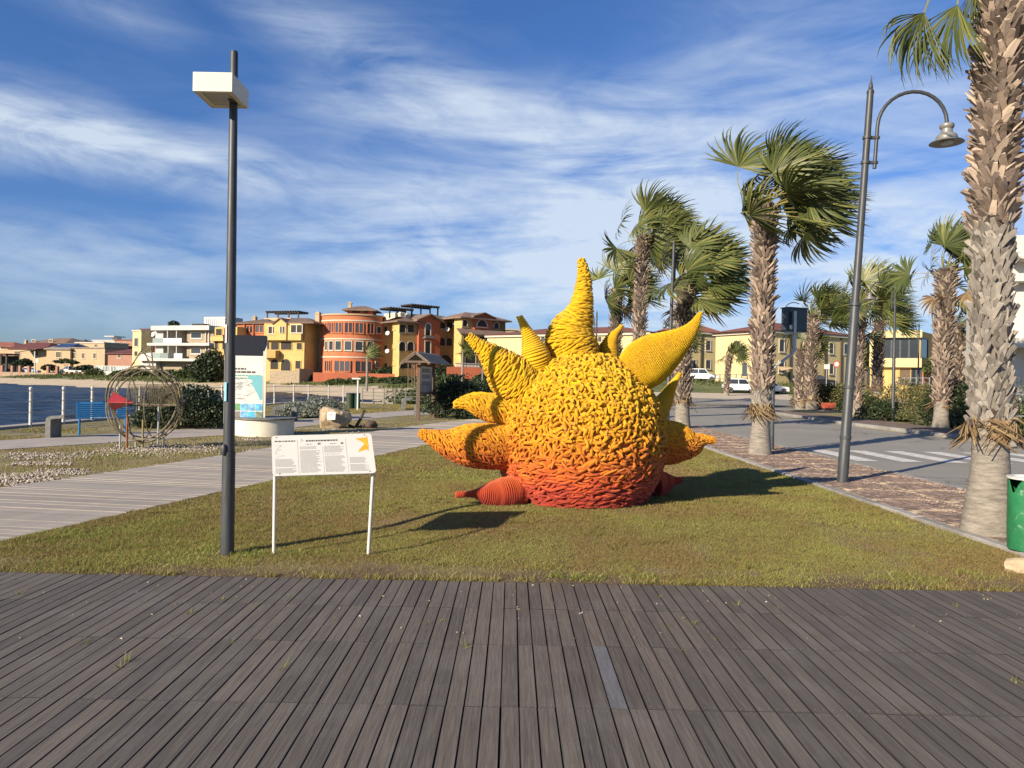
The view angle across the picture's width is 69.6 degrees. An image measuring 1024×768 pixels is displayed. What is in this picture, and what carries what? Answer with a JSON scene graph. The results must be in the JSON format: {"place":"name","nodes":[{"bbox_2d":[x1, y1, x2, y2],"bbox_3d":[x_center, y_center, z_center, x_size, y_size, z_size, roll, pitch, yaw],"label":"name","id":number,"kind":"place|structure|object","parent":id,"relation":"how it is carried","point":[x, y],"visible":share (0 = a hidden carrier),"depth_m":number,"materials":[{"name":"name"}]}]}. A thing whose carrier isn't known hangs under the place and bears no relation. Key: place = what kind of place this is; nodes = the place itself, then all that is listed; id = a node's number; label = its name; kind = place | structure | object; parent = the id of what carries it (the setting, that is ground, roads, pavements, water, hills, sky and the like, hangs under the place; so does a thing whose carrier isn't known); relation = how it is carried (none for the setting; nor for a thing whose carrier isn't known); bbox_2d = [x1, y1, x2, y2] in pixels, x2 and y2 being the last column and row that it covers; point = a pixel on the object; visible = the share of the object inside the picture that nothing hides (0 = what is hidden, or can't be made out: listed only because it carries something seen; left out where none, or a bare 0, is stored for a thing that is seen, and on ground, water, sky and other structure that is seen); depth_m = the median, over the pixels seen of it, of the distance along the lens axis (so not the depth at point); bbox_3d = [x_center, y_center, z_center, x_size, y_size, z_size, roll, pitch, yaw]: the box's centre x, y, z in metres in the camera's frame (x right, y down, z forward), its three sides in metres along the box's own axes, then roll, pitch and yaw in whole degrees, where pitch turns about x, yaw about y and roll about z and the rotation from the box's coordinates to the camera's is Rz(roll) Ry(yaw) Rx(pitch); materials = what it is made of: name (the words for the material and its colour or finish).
{"place":"outdoors","nodes":[
{"label":"outdoors","id":0,"kind":"place"},
{"bbox_2d":[0,383,377,425],"bbox_3d":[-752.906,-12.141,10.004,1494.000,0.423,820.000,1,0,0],"label":"sea","id":1,"kind":"structure","parent":0,"point":[16,406],"depth_m":71.77,"materials":[{"name":"liquid"}]},
{"bbox_2d":[0,403,441,439],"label":"grass strip","id":2,"kind":"object","parent":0,"point":[102,424],"depth_m":22.23,"materials":[{"name":"plant"}]},
{"bbox_2d":[45,414,74,437],"bbox_3d":[-11.457,1.088,18.660,0.460,0.620,0.500,1,0,-3],"label":"concrete bench","id":3,"kind":"object","parent":2,"relation":"on","point":[53,426],"visible":0.83,"depth_m":18.50,"materials":[{"name":"grey concrete"}]},
{"bbox_2d":[76,401,128,435],"bbox_3d":[-11.009,0.920,19.796,1.220,0.917,0.655,1,0,-28],"label":"blue bench","id":4,"kind":"object","parent":2,"relation":"on","point":[84,408],"visible":0.8,"depth_m":19.50,"materials":[{"name":"paint"}]},
{"bbox_2d":[0,385,345,426],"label":"sea railing","id":5,"kind":"object","parent":2,"relation":"on","point":[31,390],"visible":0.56,"depth_m":24.32,"materials":[{"name":"white metal"}]},
{"bbox_2d":[128,383,223,428],"bbox_3d":[-10.268,0.699,23.001,3.372,1.476,2.119,1,0,0],"label":"dark bush","id":6,"kind":"object","parent":2,"relation":"on","point":[212,415],"visible":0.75,"depth_m":22.64,"materials":[{"name":"green plant"}]},
{"bbox_2d":[270,400,318,417],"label":"grey shrub","id":7,"kind":"object","parent":2,"relation":"on","point":[286,411],"visible":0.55,"depth_m":30.13,"materials":[{"name":"green plant"}]},
{"bbox_2d":[298,394,350,416],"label":"grey shrub","id":8,"kind":"object","parent":2,"relation":"on","point":[315,406],"visible":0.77,"depth_m":30.01,"materials":[{"name":"green plant"}]},
{"bbox_2d":[0,409,452,449],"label":"footpath","id":9,"kind":"structure","parent":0,"point":[74,440],"depth_m":19.36,"materials":[{"name":"concrete"}]},
{"bbox_2d":[0,402,466,486],"bbox_3d":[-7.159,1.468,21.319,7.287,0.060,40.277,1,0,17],"label":"verge","id":10,"kind":"structure","parent":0,"point":[402,419],"depth_m":16.15,"materials":[{"name":"green plant"}]},
{"bbox_2d":[105,346,183,449],"bbox_3d":[-8.089,0.307,16.237,1.654,2.319,1.153,1,0,0],"label":"fish basket","id":11,"kind":"object","parent":10,"relation":"on","point":[115,401],"visible":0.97,"depth_m":16.15,"materials":[{"name":"metal"}]},
{"bbox_2d":[0,428,376,486],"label":"pebbles","id":12,"kind":"object","parent":10,"relation":"on","point":[29,476],"visible":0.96,"depth_m":14.16,"materials":[{"name":"grey gravel"}]},
{"bbox_2d":[223,335,296,436],"bbox_3d":[-6.972,0.090,20.815,1.717,2.880,1.717,1,0,31],"label":"map board","id":13,"kind":"object","parent":10,"relation":"on","point":[252,419],"visible":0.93,"depth_m":20.56,"materials":[{"name":"white plastic"}]},
{"bbox_2d":[319,406,351,428],"bbox_3d":[-5.871,1.185,24.256,1.138,0.882,1.046,1,0,0],"label":"boulder","id":14,"kind":"object","parent":10,"relation":"on","point":[330,417],"visible":0.91,"depth_m":24.05,"materials":[{"name":"beige stone"}]},
{"bbox_2d":[348,409,377,427],"bbox_3d":[-4.996,1.188,24.647,1.002,0.672,0.395,1,0,0],"label":"anchor","id":15,"kind":"object","parent":10,"relation":"on","point":[371,424],"visible":0.95,"depth_m":24.58,"materials":[{"name":"brown metal"}]},
{"bbox_2d":[400,351,450,419],"bbox_3d":[-3.637,0.128,31.159,1.321,2.896,2.760,1,0,13],"label":"notice board","id":16,"kind":"object","parent":10,"relation":"on","point":[425,375],"visible":0.97,"depth_m":30.80,"materials":[{"name":"brown wood"}]},
{"bbox_2d":[420,373,481,418],"bbox_3d":[-2.464,0.529,32.447,3.482,2.083,2.400,1,0,0],"label":"dark shrub","id":17,"kind":"object","parent":10,"relation":"on","point":[452,390],"visible":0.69,"depth_m":32.01,"materials":[{"name":"green plant"}]},
{"bbox_2d":[0,419,486,540],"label":"path","id":18,"kind":"structure","parent":0,"point":[28,508],"depth_m":10.41,"materials":[{"name":"grey wood"}]},
{"bbox_2d":[0,375,993,591],"bbox_3d":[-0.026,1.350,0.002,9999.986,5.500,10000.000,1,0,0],"label":"ground","id":19,"kind":"structure","parent":0,"point":[705,387],"depth_m":120.62,"materials":[{"name":"soil"}]},
{"bbox_2d":[0,353,18,371],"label":"pavilion","id":20,"kind":"structure","parent":19,"relation":"on","point":[6,360],"depth_m":190.59,"materials":[{"name":"brown wood"}]},
{"bbox_2d":[10,358,33,367],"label":"tree","id":21,"kind":"object","parent":19,"relation":"on","point":[23,362],"visible":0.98,"depth_m":184.97,"materials":[{"name":"green plant"}]},
{"bbox_2d":[0,365,58,375],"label":"sea front wall","id":22,"kind":"structure","parent":19,"relation":"on","point":[12,372],"depth_m":180.66,"materials":[{"name":"stone"}]},
{"bbox_2d":[4,340,56,372],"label":"seaside house","id":23,"kind":"structure","parent":19,"relation":"on","point":[26,349],"depth_m":201.44,"materials":[{"name":"beige paint"}]},
{"bbox_2d":[28,338,82,344],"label":"seaside house","id":24,"kind":"structure","parent":19,"relation":"on","point":[58,341],"depth_m":235.47,"materials":[{"name":"paint"}]},
{"bbox_2d":[44,343,87,373],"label":"seaside house","id":25,"kind":"structure","parent":19,"relation":"on","point":[61,351],"depth_m":198.13,"materials":[{"name":"beige paint"}]},
{"bbox_2d":[69,347,125,373],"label":"seaside house","id":26,"kind":"structure","parent":19,"relation":"on","point":[96,356],"depth_m":195.63,"materials":[{"name":"beige paint"}]},
{"bbox_2d":[74,342,129,348],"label":"seaside house","id":27,"kind":"structure","parent":19,"relation":"on","point":[108,345],"depth_m":228.30,"materials":[{"name":"beige paint"}]},
{"bbox_2d":[94,366,129,374],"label":"white fence","id":28,"kind":"object","parent":19,"relation":"on","point":[107,370],"visible":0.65,"depth_m":169.30,"materials":[{"name":"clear glass"}]},
{"bbox_2d":[105,349,131,366],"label":"seaside house","id":29,"kind":"structure","parent":19,"relation":"on","point":[120,358],"depth_m":188.66,"materials":[{"name":"pink paint"}]},
{"bbox_2d":[131,330,153,367],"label":"yellow tower house","id":30,"kind":"structure","parent":19,"relation":"on","point":[142,339],"depth_m":167.01,"materials":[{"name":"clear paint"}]},
{"bbox_2d":[137,324,219,371],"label":"white apartment block","id":31,"kind":"structure","parent":19,"relation":"on","point":[178,347],"depth_m":160.50,"materials":[{"name":"paint"}]},
{"bbox_2d":[0,401,393,429],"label":"sea wall","id":32,"kind":"structure","parent":19,"relation":"on","point":[14,426],"depth_m":24.41,"materials":[{"name":"concrete"}]},
{"bbox_2d":[188,348,223,382],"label":"hedge tree","id":33,"kind":"object","parent":19,"relation":"on","point":[206,366],"visible":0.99,"depth_m":137.52,"materials":[{"name":"green plant"}]},
{"bbox_2d":[204,317,242,326],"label":"white roof screen","id":34,"kind":"object","parent":19,"relation":"on","point":[216,321],"visible":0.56,"depth_m":171.09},
{"bbox_2d":[210,327,246,380],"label":"yellow house","id":35,"kind":"structure","parent":19,"relation":"on","point":[217,338],"depth_m":139.25,"materials":[{"name":"yellow paint"}]},
{"bbox_2d":[236,310,308,335],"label":"orange house","id":36,"kind":"structure","parent":19,"relation":"on","point":[254,326],"depth_m":140.63,"materials":[{"name":"tile"}]},
{"bbox_2d":[269,369,312,382],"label":"stone wall","id":37,"kind":"structure","parent":19,"relation":"on","point":[298,376],"depth_m":132.89,"materials":[{"name":"beige stone"}]},
{"bbox_2d":[262,312,323,381],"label":"yellow house","id":38,"kind":"structure","parent":19,"relation":"on","point":[292,344],"depth_m":135.85,"materials":[{"name":"paint"}]},
{"bbox_2d":[313,372,394,381],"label":"garden wall","id":39,"kind":"structure","parent":19,"relation":"on","point":[318,377],"depth_m":132.84,"materials":[{"name":"paint"}]},
{"bbox_2d":[318,302,392,372],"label":"round house","id":40,"kind":"structure","parent":19,"relation":"on","point":[344,338],"depth_m":136.16,"materials":[{"name":"orange paint"}]},
{"bbox_2d":[334,360,350,371],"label":"window","id":41,"kind":"structure","parent":40,"relation":"in","point":[339,365],"depth_m":135.37,"materials":[{"name":"clear glass"}]},
{"bbox_2d":[355,361,371,371],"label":"window","id":42,"kind":"structure","parent":40,"relation":"in","point":[360,366],"depth_m":135.92,"materials":[{"name":"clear glass"}]},
{"bbox_2d":[362,341,384,390],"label":"young palm","id":43,"kind":"object","parent":19,"relation":"on","point":[372,352],"visible":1,"depth_m":77.87,"materials":[{"name":"green plant"}]},
{"bbox_2d":[362,388,427,403],"bbox_3d":[-7.324,1.166,50.722,6.064,1.650,0.062,1,0,2],"label":"metal railing","id":44,"kind":"object","parent":19,"relation":"on","point":[394,396],"visible":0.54,"depth_m":50.74,"materials":[{"name":"grey metal"}]},
{"bbox_2d":[384,375,416,383],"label":"dune bush","id":45,"kind":"object","parent":19,"relation":"on","point":[399,379],"visible":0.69,"depth_m":114.68,"materials":[{"name":"green plant"}]},
{"bbox_2d":[378,387,448,404],"bbox_3d":[-6.526,0.923,57.994,7.639,1.810,4.426,1,0,-18],"label":"wide bush","id":46,"kind":"object","parent":19,"relation":"on","point":[408,393],"visible":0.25,"depth_m":57.15,"materials":[{"name":"green plant"}]},
{"bbox_2d":[0,373,869,393],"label":"bank grass","id":47,"kind":"structure","parent":19,"relation":"on","point":[80,376],"depth_m":146.15,"materials":[{"name":"green plant"}]},
{"bbox_2d":[380,303,511,376],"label":"corner house","id":48,"kind":"structure","parent":19,"relation":"on","point":[442,336],"depth_m":134.49,"materials":[{"name":"paint"}]},
{"bbox_2d":[447,367,483,380],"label":"garden wall","id":49,"kind":"structure","parent":19,"relation":"on","point":[473,371],"depth_m":128.89,"materials":[{"name":"paint"}]},
{"bbox_2d":[456,339,475,380],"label":"young palm","id":50,"kind":"object","parent":19,"relation":"on","point":[466,351],"visible":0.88,"depth_m":79.89,"materials":[{"name":"green plant"}]},
{"bbox_2d":[463,378,492,392],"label":"wide bush","id":51,"kind":"object","parent":19,"relation":"on","point":[482,385],"visible":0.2,"depth_m":59.21,"materials":[{"name":"green plant"}]},
{"bbox_2d":[483,327,665,380],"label":"yellow villa","id":52,"kind":"object","parent":19,"relation":"on","point":[510,341],"visible":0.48,"depth_m":114.99,"materials":[{"name":"yellow paint"}]},
{"bbox_2d":[590,245,668,355],"bbox_3d":[7.279,-3.405,46.327,4.339,10.393,5.770,1,0,-38],"label":"palm tree","id":53,"kind":"object","parent":19,"relation":"on","point":[617,293],"visible":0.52,"depth_m":45.63,"materials":[{"name":"green plant"}]},
{"bbox_2d":[601,179,701,341],"bbox_3d":[7.139,-4.055,35.801,4.866,11.656,5.380,1,0,21],"label":"palm tree","id":54,"kind":"object","parent":19,"relation":"on","point":[662,216],"visible":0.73,"depth_m":35.47,"materials":[{"name":"green plant"}]},
{"bbox_2d":[650,316,709,400],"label":"palm tree","id":55,"kind":"object","parent":19,"relation":"on","point":[697,343],"visible":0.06,"depth_m":61.30,"materials":[{"name":"green plant"}]},
{"bbox_2d":[654,325,718,380],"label":"yellow villa","id":56,"kind":"object","parent":19,"relation":"on","point":[705,359],"visible":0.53,"depth_m":114.88,"materials":[{"name":"yellow paint"}]},
{"bbox_2d":[643,214,754,427],"bbox_3d":[7.102,-2.288,28.105,4.764,8.118,4.694,1,0,0],"label":"palm tree","id":57,"kind":"object","parent":19,"relation":"on","point":[718,260],"visible":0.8,"depth_m":27.32,"materials":[{"name":"green plant"}]},
{"bbox_2d":[690,368,717,380],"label":"parked car","id":58,"kind":"object","parent":19,"relation":"on","point":[701,373],"visible":0.42,"depth_m":99.17,"materials":[{"name":"paint"}]},
{"bbox_2d":[721,378,750,392],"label":"parked car","id":59,"kind":"object","parent":19,"relation":"on","point":[738,384],"visible":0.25,"depth_m":87.24,"materials":[{"name":"paint"}]},
{"bbox_2d":[711,323,847,383],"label":"yellow villa","id":60,"kind":"object","parent":19,"relation":"on","point":[785,370],"visible":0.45,"depth_m":102.24,"materials":[{"name":"yellow paint"}]},
{"bbox_2d":[788,327,834,409],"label":"palm tree","id":61,"kind":"object","parent":19,"relation":"on","point":[798,390],"visible":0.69,"depth_m":54.68,"materials":[{"name":"brown plant"}]},
{"bbox_2d":[789,382,843,408],"bbox_3d":[24.307,0.774,56.622,5.976,2.352,2.983,1,0,0],"label":"bed shrub","id":62,"kind":"object","parent":19,"relation":"on","point":[829,394],"visible":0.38,"depth_m":56.02,"materials":[{"name":"green plant"}]},
{"bbox_2d":[848,291,927,395],"bbox_3d":[29.549,-3.407,58.340,5.529,8.863,5.440,1,0,0],"label":"palm tree","id":63,"kind":"object","parent":19,"relation":"on","point":[904,326],"visible":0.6,"depth_m":57.60,"materials":[{"name":"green plant"}]},
{"bbox_2d":[869,330,933,398],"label":"modern yellow building","id":64,"kind":"structure","parent":19,"relation":"on","point":[906,356],"depth_m":80.68,"materials":[{"name":"paint"}]},
{"bbox_2d":[883,338,917,357],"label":"window","id":65,"kind":"structure","parent":64,"relation":"in","point":[907,347],"depth_m":80.69,"materials":[{"name":"glass"}]},
{"bbox_2d":[898,368,911,386],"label":"window","id":66,"kind":"structure","parent":64,"relation":"in","point":[903,372],"depth_m":80.55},
{"bbox_2d":[921,356,965,378],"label":"tree","id":67,"kind":"object","parent":19,"relation":"on","point":[927,367],"visible":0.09,"depth_m":78.32,"materials":[{"name":"green plant"}]},
{"bbox_2d":[965,235,1023,421],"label":"white building","id":68,"kind":"structure","parent":19,"relation":"on","point":[1018,359],"depth_m":37.90,"materials":[{"name":"white paint"}]},
{"bbox_2d":[0,563,1022,591],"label":"edge grass","id":69,"kind":"structure","parent":0,"point":[997,588],"depth_m":5.93,"materials":[{"name":"green plant"}]},
{"bbox_2d":[0,572,1023,767],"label":"boardwalk","id":70,"kind":"structure","parent":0,"point":[865,678],"depth_m":4.03,"materials":[{"name":"wood"}]},
{"bbox_2d":[16,589,1021,683],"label":"weeds","id":71,"kind":"object","parent":70,"relation":"on","point":[124,659],"visible":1,"depth_m":4.46,"materials":[{"name":"green plant"}]},
{"bbox_2d":[0,444,1023,591],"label":"lawn","id":72,"kind":"structure","parent":0,"point":[364,567],"depth_m":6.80,"materials":[{"name":"plant"}]},
{"bbox_2d":[193,50,248,555],"bbox_3d":[-2.632,-0.688,6.579,0.340,4.654,0.400,1,0,0],"label":"lamp post","id":73,"kind":"object","parent":72,"relation":"on","point":[229,90],"visible":0.95,"depth_m":6.63,"materials":[{"name":"metal"}]},
{"bbox_2d":[271,433,375,554],"bbox_3d":[-1.738,1.046,6.736,1.007,1.181,0.314,1,0,-2],"label":"info sign","id":74,"kind":"object","parent":72,"relation":"on","point":[324,454],"visible":0.98,"depth_m":6.71,"materials":[{"name":"white metal"}]},
{"bbox_2d":[13,488,1011,585],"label":"grass clumps","id":75,"kind":"object","parent":72,"relation":"on","point":[110,528],"visible":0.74,"depth_m":6.79,"materials":[{"name":"green plant"}]},
{"bbox_2d":[417,258,716,508],"bbox_3d":[0.786,-0.038,9.579,3.838,3.207,2.292,1,0,0],"label":"sun sculpture","id":76,"kind":"object","parent":72,"relation":"on","point":[571,411],"visible":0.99,"depth_m":8.89,"materials":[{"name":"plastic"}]},
{"bbox_2d":[1004,557,1023,572],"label":"stone block","id":77,"kind":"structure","parent":72,"relation":"on","point":[1015,565],"depth_m":6.54,"materials":[{"name":"beige stone"}]},
{"bbox_2d":[0,0,1023,343],"label":"sky","id":78,"kind":"structure","parent":0,"point":[456,156],"materials":[{"name":"blue"}]},
{"bbox_2d":[654,392,904,401],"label":"sand lot","id":79,"kind":"structure","parent":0,"point":[737,396],"depth_m":78.55,"materials":[{"name":"beige sand"}]},
{"bbox_2d":[716,340,750,395],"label":"palm tree","id":80,"kind":"object","parent":79,"relation":"on","point":[739,351],"visible":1,"depth_m":79.75,"materials":[{"name":"green plant"}]},
{"bbox_2d":[692,398,919,406],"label":"cross road","id":81,"kind":"structure","parent":0,"point":[733,401],"depth_m":66.42,"materials":[{"name":"grey asphalt"}]},
{"bbox_2d":[670,404,1023,487],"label":"road","id":82,"kind":"structure","parent":0,"point":[800,433],"depth_m":22.53,"materials":[{"name":"grey asphalt"}]},
{"bbox_2d":[780,279,866,409],"bbox_3d":[23.027,-3.009,54.120,5.924,9.853,5.578,1,0,25],"label":"palm tree","id":83,"kind":"object","parent":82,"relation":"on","point":[825,299],"visible":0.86,"depth_m":53.63,"materials":[{"name":"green plant"}]},
{"bbox_2d":[807,449,1023,463],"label":"crosswalk","id":84,"kind":"structure","parent":82,"relation":"on","point":[855,458],"depth_m":17.83,"materials":[{"name":"paint"}]},
{"bbox_2d":[672,420,1023,555],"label":"pavement","id":85,"kind":"structure","parent":0,"point":[936,504],"depth_m":12.28,"materials":[{"name":"stone"}]},
{"bbox_2d":[666,239,687,419],"bbox_3d":[6.195,-1.776,27.032,0.529,6.998,1.710,1,0,37],"label":"street lamp","id":86,"kind":"object","parent":85,"relation":"on","point":[673,279],"visible":0.44,"depth_m":26.45,"materials":[{"name":"metal"}]},
{"bbox_2d":[770,302,808,449],"bbox_3d":[7.096,-0.181,18.878,1.040,3.868,0.403,1,0,-21],"label":"traffic sign box","id":87,"kind":"object","parent":85,"relation":"on","point":[794,320],"visible":0.85,"depth_m":18.80,"materials":[{"name":"metal"}]},
{"bbox_2d":[705,119,875,455],"bbox_3d":[6.593,-2.304,17.284,3.727,8.024,3.802,1,0,-21],"label":"palm tree","id":88,"kind":"object","parent":85,"relation":"on","point":[814,187],"visible":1,"depth_m":17.16,"materials":[{"name":"green plant"}]},
{"bbox_2d":[837,75,964,482],"bbox_3d":[6.565,-1.738,12.402,1.955,6.993,0.534,1,0,0],"label":"street lamp","id":89,"kind":"object","parent":85,"relation":"on","point":[947,136],"visible":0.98,"depth_m":12.45,"materials":[{"name":"metal"}]},
{"bbox_2d":[877,0,1023,537],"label":"palm tree","id":90,"kind":"object","parent":85,"relation":"on","point":[993,173],"visible":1,"depth_m":8.09,"materials":[{"name":"brown plant"}]},
{"bbox_2d":[1006,474,1023,551],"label":"litter bin","id":91,"kind":"object","parent":85,"relation":"on","point":[1015,514],"visible":0.98,"depth_m":7.24,"materials":[{"name":"green paint"}]},
{"bbox_2d":[775,410,1023,446],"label":"pavement","id":92,"kind":"structure","parent":0,"point":[916,429],"depth_m":30.84,"materials":[{"name":"grey concrete"}]},
{"bbox_2d":[790,411,1023,428],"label":"planting bed","id":93,"kind":"object","parent":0,"point":[829,413],"depth_m":43.89,"materials":[{"name":"soil"}]},
{"bbox_2d":[835,392,881,412],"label":"bed shrub","id":94,"kind":"object","parent":93,"relation":"on","point":[840,404],"visible":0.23,"depth_m":47.42,"materials":[{"name":"green plant"}]},
{"bbox_2d":[823,255,922,414],"bbox_3d":[21.584,-2.886,43.834,5.493,9.638,5.447,1,0,0],"label":"palm tree","id":95,"kind":"object","parent":93,"relation":"on","point":[872,274],"visible":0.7,"depth_m":43.62,"materials":[{"name":"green plant"}]},
{"bbox_2d":[864,281,896,421],"bbox_3d":[17.895,-1.700,35.766,1.670,7.141,0.545,1,0,0],"label":"street lamp","id":96,"kind":"object","parent":93,"relation":"on","point":[871,297],"visible":0.79,"depth_m":35.84,"materials":[{"name":"metal"}]},
{"bbox_2d":[854,399,914,421],"bbox_3d":[18.513,1.329,36.551,3.021,1.160,2.467,1,0,0],"label":"bed shrub","id":97,"kind":"object","parent":93,"relation":"on","point":[874,410],"visible":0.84,"depth_m":36.16,"materials":[{"name":"green plant"}]},
{"bbox_2d":[866,376,929,410],"bbox_3d":[20.546,0.773,38.497,3.209,2.358,3.114,1,0,-36],"label":"bed shrub","id":98,"kind":"object","parent":93,"relation":"on","point":[897,397],"visible":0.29,"depth_m":38.34,"materials":[{"name":"green plant"}]},
{"bbox_2d":[895,383,959,424],"bbox_3d":[19.181,0.930,33.507,3.176,2.005,2.777,1,0,0],"label":"bed shrub","id":99,"kind":"object","parent":93,"relation":"on","point":[914,400],"visible":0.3,"depth_m":33.43,"materials":[{"name":"green plant"}]},
{"bbox_2d":[911,376,964,427],"bbox_3d":[18.346,0.773,31.014,2.346,2.294,2.216,1,0,0],"label":"bed shrub","id":100,"kind":"object","parent":93,"relation":"on","point":[928,414],"visible":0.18,"depth_m":31.06,"materials":[{"name":"green plant"}]},
{"bbox_2d":[881,210,1021,427],"bbox_3d":[18.195,-2.496,30.359,3.828,8.910,4.778,1,0,-28],"label":"palm tree","id":101,"kind":"object","parent":93,"relation":"on","point":[943,300],"visible":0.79,"depth_m":29.75,"materials":[{"name":"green plant"}]},
{"bbox_2d":[947,378,969,426],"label":"bed shrub","id":102,"kind":"object","parent":93,"relation":"on","point":[960,401],"visible":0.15,"depth_m":28.34,"materials":[{"name":"green plant"}]},
{"bbox_2d":[951,299,966,400],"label":"palm tree","id":103,"kind":"object","parent":93,"relation":"on","point":[959,363],"visible":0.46,"depth_m":49.73,"materials":[{"name":"brown plant"}]},
{"bbox_2d":[1012,373,1023,422],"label":"bush","id":104,"kind":"object","parent":93,"relation":"on","point":[1015,400],"visible":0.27,"depth_m":34.00,"materials":[{"name":"green plant"}]},
{"bbox_2d":[1014,396,1023,436],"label":"bed shrub","id":105,"kind":"object","parent":93,"relation":"on","point":[1020,424],"visible":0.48,"depth_m":24.35,"materials":[{"name":"green plant"}]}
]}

